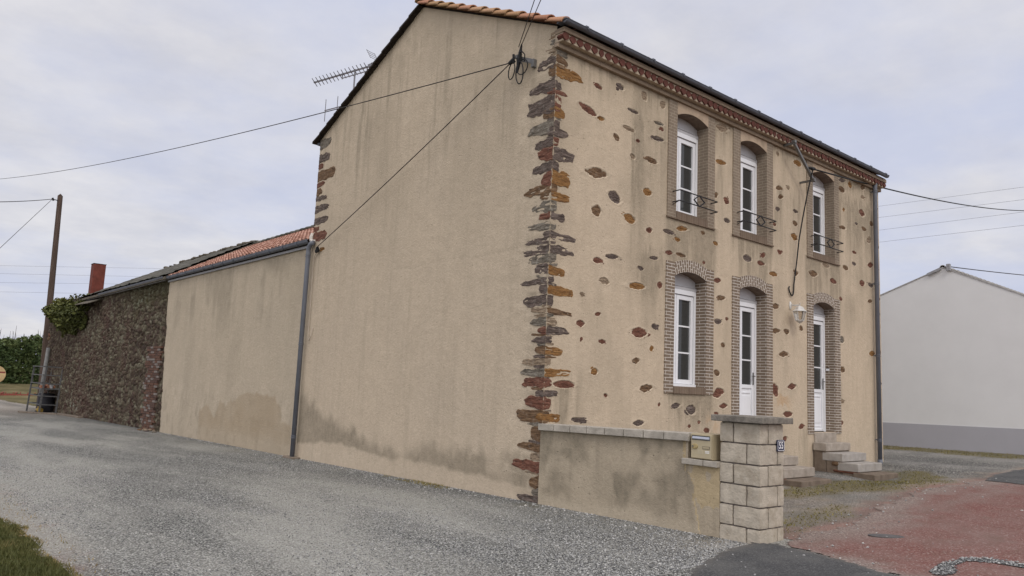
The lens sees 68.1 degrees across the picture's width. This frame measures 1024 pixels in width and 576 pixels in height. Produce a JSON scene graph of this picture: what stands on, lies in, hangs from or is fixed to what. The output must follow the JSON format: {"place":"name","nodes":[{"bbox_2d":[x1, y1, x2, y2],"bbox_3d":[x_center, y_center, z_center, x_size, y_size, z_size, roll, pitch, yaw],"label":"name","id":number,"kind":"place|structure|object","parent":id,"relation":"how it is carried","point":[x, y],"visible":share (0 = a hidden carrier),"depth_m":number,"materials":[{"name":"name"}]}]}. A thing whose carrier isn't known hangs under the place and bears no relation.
{"place":"outdoors","nodes":[
{"label":"outdoors","id":0,"kind":"place"},
{"bbox_2d":[0,383,37,398],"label":"grass bank","id":1,"kind":"structure","parent":0,"point":[16,387],"depth_m":60.43,"materials":[{"name":"plant"}]},
{"bbox_2d":[0,326,43,383],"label":"hedge","id":2,"kind":"object","parent":1,"relation":"on","point":[16,355],"visible":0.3,"depth_m":65.23,"materials":[{"name":"green plant"}]},
{"bbox_2d":[0,368,39,405],"bbox_3d":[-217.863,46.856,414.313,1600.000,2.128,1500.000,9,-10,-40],"label":"ground","id":3,"kind":"structure","parent":0,"point":[22,401],"depth_m":53.93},
{"bbox_2d":[0,392,35,394],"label":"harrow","id":4,"kind":"object","parent":3,"relation":"on","point":[3,393],"visible":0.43,"depth_m":58.38,"materials":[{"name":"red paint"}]},
{"bbox_2d":[36,194,62,406],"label":"utility pole","id":5,"kind":"object","parent":3,"relation":"on","point":[52,277],"visible":0.66,"depth_m":41.68,"materials":[{"name":"brown wood"}]},
{"bbox_2d":[0,199,50,201],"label":"pole cable","id":6,"kind":"object","parent":5,"relation":"attached to","point":[23,201],"visible":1,"depth_m":35.94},
{"bbox_2d":[0,200,50,247],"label":"guy wire","id":7,"kind":"object","parent":5,"relation":"attached to","point":[26,223],"visible":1,"depth_m":36.91,"materials":[{"name":"grey metal"}]},
{"bbox_2d":[43,240,257,431],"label":"stone barn","id":8,"kind":"structure","parent":3,"relation":"on","point":[109,358],"depth_m":28.99,"materials":[{"name":"brown stone"}]},
{"bbox_2d":[41,293,89,337],"bbox_3d":[-21.643,1.306,36.670,1.666,2.247,9.563,9,-10,-40],"label":"creeper","id":9,"kind":"object","parent":8,"relation":"attached to","point":[61,313],"visible":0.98,"depth_m":34.67,"materials":[{"name":"green plant"}]},
{"bbox_2d":[159,225,315,456],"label":"annex building","id":10,"kind":"structure","parent":3,"relation":"on","point":[236,321],"depth_m":19.73,"materials":[{"name":"paint"}]},
{"bbox_2d":[296,0,889,502],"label":"farmhouse","id":11,"kind":"object","parent":3,"relation":"on","point":[580,224],"visible":0.97,"depth_m":13.47,"materials":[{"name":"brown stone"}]},
{"bbox_2d":[312,49,376,121],"bbox_3d":[-3.945,-4.490,17.626,2.096,1.748,0.280,-3,-9,35],"label":"tv aerial","id":12,"kind":"object","parent":11,"relation":"attached to","point":[346,72],"visible":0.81,"depth_m":17.64,"materials":[{"name":"metal"}]},
{"bbox_2d":[508,46,536,72],"bbox_3d":[0.158,-3.617,11.958,0.225,0.464,0.459,9,-10,-40],"label":"gable bracket","id":13,"kind":"object","parent":11,"relation":"attached to","point":[519,57],"visible":0.95,"depth_m":11.93,"materials":[{"name":"metal"}]},
{"bbox_2d":[3,63,507,178],"bbox_3d":[-14.360,-4.616,26.030,39.857,4.456,0.018,-5,-10,43],"label":"telephone cable","id":14,"kind":"object","parent":13,"relation":"attached to","point":[298,118],"visible":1,"depth_m":16.14,"materials":[{"name":"black rubber"}]},
{"bbox_2d":[316,64,508,247],"bbox_3d":[-2.179,-2.232,14.407,0.018,2.265,6.566,9,-10,-39],"label":"wall cable","id":15,"kind":"object","parent":13,"relation":"attached to","point":[419,151],"depth_m":13.78,"materials":[{"name":"black rubber"}]},
{"bbox_2d":[508,51,527,83],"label":"cable loops","id":16,"kind":"object","parent":13,"relation":"hanging from","point":[523,72],"visible":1,"depth_m":11.89,"materials":[{"name":"black rubber"}]},
{"bbox_2d":[518,0,534,46],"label":"overhead wire","id":17,"kind":"object","parent":13,"relation":"attached to","point":[526,24],"visible":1,"depth_m":11.43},
{"bbox_2d":[521,0,540,45],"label":"overhead wire","id":18,"kind":"object","parent":13,"relation":"attached to","point":[531,22],"visible":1,"depth_m":11.37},
{"bbox_2d":[673,274,696,386],"bbox_3d":[2.944,0.730,13.385,0.921,2.005,0.135,9,-10,-40],"label":"window","id":19,"kind":"structure","parent":11,"relation":"in","point":[685,291],"depth_m":13.50,"materials":[{"name":"white plastic"}]},
{"bbox_2d":[676,118,697,216],"bbox_3d":[3.074,-2.187,13.771,0.916,1.855,0.135,9,-10,-40],"label":"window","id":20,"kind":"structure","parent":11,"relation":"in","point":[687,139],"depth_m":13.89,"materials":[{"name":"white plastic"}]},
{"bbox_2d":[739,288,756,415],"bbox_3d":[4.435,1.363,14.607,0.940,2.790,0.150,9,-10,-40],"label":"door","id":21,"kind":"structure","parent":11,"relation":"in","point":[747,372],"depth_m":14.76,"materials":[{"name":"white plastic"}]},
{"bbox_2d":[740,145,756,234],"bbox_3d":[4.580,-1.952,15.052,0.938,1.855,0.135,9,-10,-40],"label":"window","id":22,"kind":"structure","parent":11,"relation":"in","point":[748,185],"depth_m":15.20,"materials":[{"name":"white plastic"}]},
{"bbox_2d":[789,301,806,323],"bbox_3d":[5.793,0.491,15.324,0.257,0.462,0.358,5,-8,-20],"label":"wall lantern","id":23,"kind":"object","parent":11,"relation":"attached to","point":[799,312],"depth_m":15.24,"materials":[{"name":"white paint"}]},
{"bbox_2d":[783,140,815,183],"bbox_3d":[5.971,-2.612,15.747,0.833,0.714,0.398,9,-10,-40],"label":"cable bracket","id":24,"kind":"object","parent":11,"relation":"attached to","point":[794,144],"visible":1,"depth_m":15.67,"materials":[{"name":"metal"}]},
{"bbox_2d":[788,170,812,295],"bbox_3d":[5.954,-1.152,15.670,0.545,2.687,0.158,2,-7,1],"label":"drop cable","id":25,"kind":"object","parent":24,"relation":"hanging from","point":[799,237],"visible":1,"depth_m":15.70,"materials":[{"name":"black rubber"}]},
{"bbox_2d":[815,169,1023,210],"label":"service cable","id":26,"kind":"object","parent":24,"relation":"attached to","point":[908,193],"visible":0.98,"depth_m":20.43,"materials":[{"name":"black rubber"}]},
{"bbox_2d":[813,175,824,254],"bbox_3d":[6.692,-1.622,16.850,0.955,1.855,0.135,9,-10,-40],"label":"window","id":27,"kind":"structure","parent":11,"relation":"in","point":[818,190],"depth_m":17.02,"materials":[{"name":"white plastic"}]},
{"bbox_2d":[813,304,825,431],"bbox_3d":[6.529,1.695,16.390,0.930,2.780,0.150,9,-10,-40],"label":"door","id":28,"kind":"structure","parent":11,"relation":"in","point":[819,317],"depth_m":16.55,"materials":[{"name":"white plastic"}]},
{"bbox_3d":[-4.306,-0.845,16.793,0.141,0.139,0.166,9,-10,-40],"label":"wall hook","id":29,"kind":"object","parent":11,"relation":"attached to","visible":0},
{"bbox_2d":[308,253,316,339],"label":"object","id":30,"kind":"object","parent":29,"relation":"hanging from","point":[310,301],"visible":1,"depth_m":16.79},
{"bbox_2d":[538,424,722,537],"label":"wall","id":31,"kind":"structure","parent":3,"relation":"on","point":[661,478],"depth_m":9.45,"materials":[{"name":"beige paint"}]},
{"bbox_2d":[691,433,722,460],"bbox_3d":[2.284,1.836,8.787,0.345,0.288,0.292,9,-10,-40],"label":"letter box","id":32,"kind":"object","parent":31,"relation":"on","point":[705,446],"visible":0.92,"depth_m":8.66,"materials":[{"name":"beige paint"}]},
{"bbox_2d":[691,434,711,459],"bbox_3d":[2.166,1.815,8.686,0.033,0.272,0.276,9,-10,-40],"label":"door","id":33,"kind":"structure","parent":32,"relation":"in","point":[701,444],"depth_m":8.68,"materials":[{"name":"beige paint"}]},
{"bbox_2d":[711,414,792,543],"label":"gate pillar","id":34,"kind":"structure","parent":3,"relation":"on","point":[751,487],"depth_m":8.30,"materials":[{"name":"beige stone"}]},
{"bbox_2d":[776,440,784,451],"bbox_3d":[2.988,1.754,8.429,0.156,0.126,0.014,9,-10,-40],"label":"house number plate","id":35,"kind":"object","parent":34,"relation":"attached to","point":[780,445],"visible":1,"depth_m":8.42,"materials":[{"name":"metal"}]},
{"bbox_2d":[781,455,831,487],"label":"entrance steps","id":36,"kind":"structure","parent":3,"relation":"on","point":[795,474],"depth_m":13.39,"materials":[{"name":"concrete"}]},
{"bbox_2d":[813,432,897,480],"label":"entrance steps","id":37,"kind":"structure","parent":3,"relation":"on","point":[832,454],"depth_m":15.41,"materials":[{"name":"concrete"}]},
{"bbox_2d":[880,264,1023,454],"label":"white house","id":38,"kind":"structure","parent":3,"relation":"on","point":[952,350],"depth_m":22.11,"materials":[{"name":"white paint"}]},
{"bbox_2d":[951,266,1021,274],"bbox_3d":[19.911,-0.452,27.522,17.292,1.604,0.028,8,-9,-35],"label":"roof cable","id":39,"kind":"object","parent":38,"relation":"attached to","point":[986,271],"visible":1,"depth_m":23.88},
{"bbox_2d":[0,495,109,575],"bbox_3d":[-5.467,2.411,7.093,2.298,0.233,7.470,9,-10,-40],"label":"grass","id":40,"kind":"structure","parent":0,"point":[21,566],"depth_m":6.84,"materials":[{"name":"green plant"}]},
{"bbox_2d":[0,400,900,575],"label":"gravel yard","id":41,"kind":"structure","parent":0,"point":[34,439],"depth_m":9.26,"materials":[{"name":"grey gravel"}]},
{"bbox_2d":[0,366,5,381],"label":"round sign","id":42,"kind":"object","parent":41,"relation":"on","point":[2,373],"visible":1,"depth_m":48.99,"materials":[{"name":"metal"}]},
{"bbox_2d":[18,411,56,414],"bbox_3d":[-21.724,5.724,34.746,2.654,0.106,0.160,-1,-8,24],"label":"plank","id":43,"kind":"object","parent":41,"relation":"on","point":[36,412],"visible":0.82,"depth_m":34.64,"materials":[{"name":"grey wood"}]},
{"bbox_2d":[26,366,62,412],"bbox_3d":[-22.680,4.913,36.779,0.960,2.234,2.670,9,-10,-40],"label":"metal rack","id":44,"kind":"object","parent":41,"relation":"on","point":[42,389],"visible":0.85,"depth_m":35.99,"materials":[{"name":"metal"}]},
{"bbox_2d":[39,348,50,392],"bbox_3d":[-23.696,4.627,38.313,0.187,3.238,0.822,5,-8,-20],"label":"leaning pipe","id":45,"kind":"object","parent":44,"relation":"in","point":[47,354],"visible":0.53,"depth_m":38.51,"materials":[{"name":"grey metal"}]},
{"bbox_2d":[36,393,54,411],"bbox_3d":[-22.420,5.519,36.417,0.720,0.900,0.709,9,-10,-40],"label":"barrel","id":46,"kind":"object","parent":44,"relation":"in","point":[47,400],"visible":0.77,"depth_m":36.18,"materials":[{"name":"black plastic"}]},
{"bbox_2d":[57,413,82,417],"bbox_3d":[-19.129,5.517,32.769,0.180,0.124,3.603,9,-10,-42],"label":"plank","id":47,"kind":"object","parent":41,"relation":"on","point":[68,415],"visible":1,"depth_m":32.43,"materials":[{"name":"grey wood"}]},
{"bbox_2d":[282,455,299,458],"bbox_3d":[-4.793,3.683,16.445,0.190,0.055,0.500,9,-10,-40],"label":"splash stone","id":48,"kind":"object","parent":41,"relation":"on","point":[288,456],"visible":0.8,"depth_m":16.33,"materials":[{"name":"grey stone"}]},
{"bbox_2d":[0,452,744,575],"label":"gravel chippings","id":49,"kind":"object","parent":41,"relation":"on","point":[682,566],"visible":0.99,"depth_m":8.43,"materials":[{"name":"gravel"}]},
{"bbox_2d":[384,475,450,487],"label":"weeds","id":50,"kind":"object","parent":41,"relation":"on","point":[430,483],"visible":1,"depth_m":12.53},
{"bbox_2d":[586,476,1023,575],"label":"pebbles","id":51,"kind":"object","parent":41,"relation":"on","point":[842,525],"visible":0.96,"depth_m":8.72,"materials":[{"name":"gravel"}]},
{"bbox_2d":[0,0,1023,367],"label":"sky","id":52,"kind":"structure","parent":0,"point":[928,95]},
{"bbox_2d":[691,542,898,575],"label":"asphalt road","id":53,"kind":"structure","parent":0,"point":[770,559],"depth_m":7.09,"materials":[{"name":"grey asphalt"}]},
{"bbox_2d":[781,445,1023,539],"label":"gravel court","id":54,"kind":"object","parent":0,"point":[958,466],"visible":0.38,"depth_m":13.58,"materials":[{"name":"grey gravel"}]},
{"bbox_2d":[783,445,1023,532],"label":"moss","id":55,"kind":"object","parent":54,"relation":"on","point":[930,478],"visible":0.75,"depth_m":13.41,"materials":[{"name":"green plant"}]},
{"bbox_2d":[788,480,1023,575],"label":"red pavement","id":56,"kind":"structure","parent":0,"point":[968,521],"depth_m":8.77,"materials":[{"name":"red asphalt"}]},
{"bbox_2d":[868,534,903,537],"bbox_3d":[4.261,2.822,8.627,0.410,0.008,0.225,3,-8,-4],"label":"manhole cover","id":57,"kind":"object","parent":56,"relation":"on","point":[885,535],"visible":1,"depth_m":8.61,"materials":[{"name":"metal"}]},
{"bbox_2d":[932,557,1023,574],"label":"broken trench","id":58,"kind":"object","parent":56,"relation":"on","point":[939,571],"visible":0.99,"depth_m":7.24,"materials":[{"name":"gravel"}]},
{"bbox_2d":[929,556,1023,574],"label":"stone chips","id":59,"kind":"object","parent":58,"relation":"on","point":[951,570],"visible":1,"depth_m":7.28,"materials":[{"name":"grey gravel"}]},
{"bbox_2d":[986,469,1023,483],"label":"asphalt patch","id":60,"kind":"object","parent":56,"relation":"on","point":[1015,476],"visible":1,"depth_m":14.76,"materials":[{"name":"grey asphalt"}]},
{"bbox_2d":[879,199,1023,217],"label":"power line","id":61,"kind":"object","parent":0,"point":[952,208],"visible":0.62,"depth_m":123.52,"materials":[{"name":"grey metal"}]},
{"bbox_2d":[884,212,1019,229],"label":"power line","id":62,"kind":"object","parent":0,"point":[955,220],"visible":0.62,"depth_m":123.51,"materials":[{"name":"grey metal"}]},
{"bbox_2d":[884,187,1020,205],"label":"power line","id":63,"kind":"object","parent":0,"point":[952,196],"visible":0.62,"depth_m":124.17,"materials":[{"name":"grey metal"}]},
{"bbox_2d":[884,225,1022,241],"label":"power line","id":64,"kind":"object","parent":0,"point":[953,233],"visible":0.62,"depth_m":122.62,"materials":[{"name":"grey metal"}]}
]}

